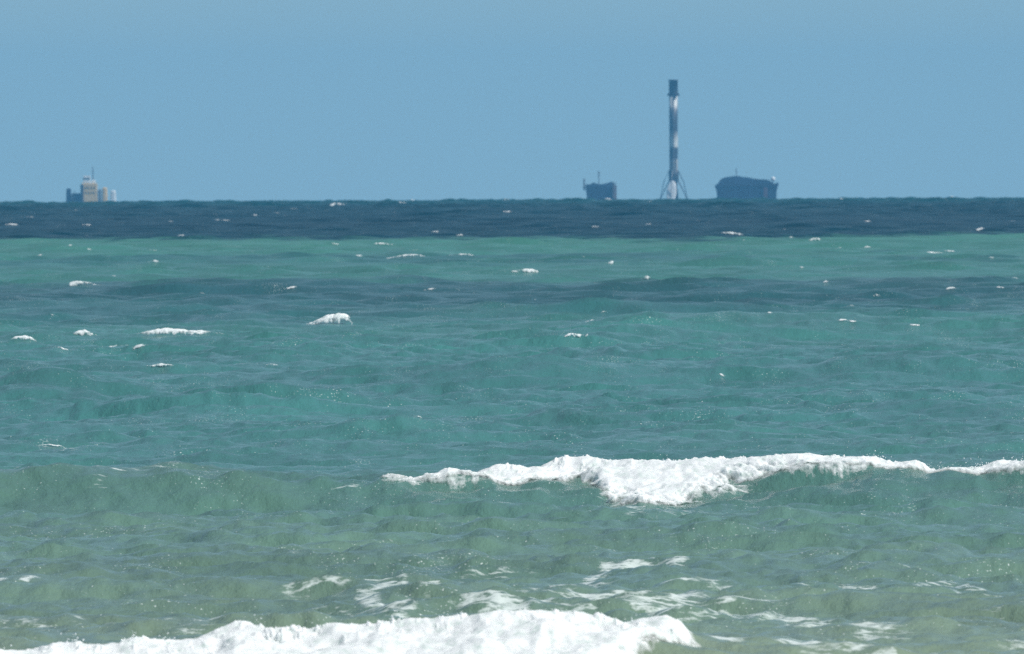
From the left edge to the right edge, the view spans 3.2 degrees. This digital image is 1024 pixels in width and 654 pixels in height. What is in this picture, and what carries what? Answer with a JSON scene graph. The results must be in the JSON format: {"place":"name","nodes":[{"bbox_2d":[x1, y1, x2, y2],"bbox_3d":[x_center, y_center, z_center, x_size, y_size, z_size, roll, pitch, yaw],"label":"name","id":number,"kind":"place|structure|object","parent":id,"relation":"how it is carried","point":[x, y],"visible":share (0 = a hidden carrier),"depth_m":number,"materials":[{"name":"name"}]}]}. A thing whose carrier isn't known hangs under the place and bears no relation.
{"place":"outdoors","nodes":[
{"label":"outdoors","id":0,"kind":"place"},
{"bbox_2d":[0,197,1023,653],"bbox_3d":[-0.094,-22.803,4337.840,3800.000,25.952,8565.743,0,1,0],"label":"water","id":1,"kind":"structure","parent":0,"point":[248,451],"depth_m":251.70,"materials":[{"name":"teal liquid"}]},
{"bbox_2d":[12,335,33,339],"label":"whitecap","id":2,"kind":"object","parent":1,"relation":"on","point":[25,337],"visible":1,"depth_m":341.78,"materials":[{"name":"white liquid"}]},
{"bbox_2d":[73,329,92,335],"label":"whitecap","id":3,"kind":"object","parent":1,"relation":"on","point":[81,332],"visible":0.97,"depth_m":373.63,"materials":[{"name":"white liquid"}]},
{"bbox_2d":[70,281,95,285],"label":"whitecap","id":4,"kind":"object","parent":1,"relation":"on","point":[73,283],"visible":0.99,"depth_m":528.23,"materials":[{"name":"white liquid"}]},
{"bbox_2d":[66,167,115,201],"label":"support ship","id":5,"kind":"object","parent":1,"relation":"on","point":[88,191],"visible":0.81,"depth_m":7297.44,"materials":[{"name":"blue metal"}]},
{"bbox_2d":[141,328,217,334],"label":"whitecap","id":6,"kind":"object","parent":1,"relation":"on","point":[165,331],"visible":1,"depth_m":360.28,"materials":[{"name":"white liquid"}]},
{"bbox_2d":[306,313,348,324],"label":"whitecap","id":7,"kind":"object","parent":1,"relation":"on","point":[336,316],"visible":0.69,"depth_m":398.71,"materials":[{"name":"white liquid"}]},
{"bbox_2d":[0,599,697,653],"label":"breaking wave","id":8,"kind":"object","parent":1,"relation":"on","point":[525,631],"visible":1,"depth_m":122.24,"materials":[{"name":"white liquid"}]},
{"bbox_2d":[11,196,1003,445],"bbox_3d":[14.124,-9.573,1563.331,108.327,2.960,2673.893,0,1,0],"label":"sea foam","id":9,"kind":"object","parent":1,"relation":"on","point":[160,364],"visible":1,"depth_m":509.98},
{"bbox_2d":[516,269,537,271],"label":"whitecap","id":10,"kind":"object","parent":1,"relation":"on","point":[530,270],"visible":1,"depth_m":576.52,"materials":[{"name":"white liquid"}]},
{"bbox_2d":[583,168,778,199],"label":"landing barge","id":11,"kind":"object","parent":1,"relation":"on","point":[738,187],"visible":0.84,"depth_m":6989.82,"materials":[{"name":"blue metal"}]},
{"bbox_2d":[660,80,687,198],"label":"rocket booster","id":12,"kind":"object","parent":11,"relation":"on","point":[673,171],"visible":0.88,"depth_m":6997.16,"materials":[{"name":"paint"}]},
{"bbox_2d":[370,450,1023,505],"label":"breaking wave","id":13,"kind":"object","parent":1,"relation":"on","point":[669,481],"visible":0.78,"depth_m":186.78,"materials":[{"name":"white liquid"}]},
{"bbox_2d":[0,0,1023,201],"label":"sky","id":14,"kind":"structure","parent":0,"point":[195,100],"materials":[{"name":"blue"}]}
]}

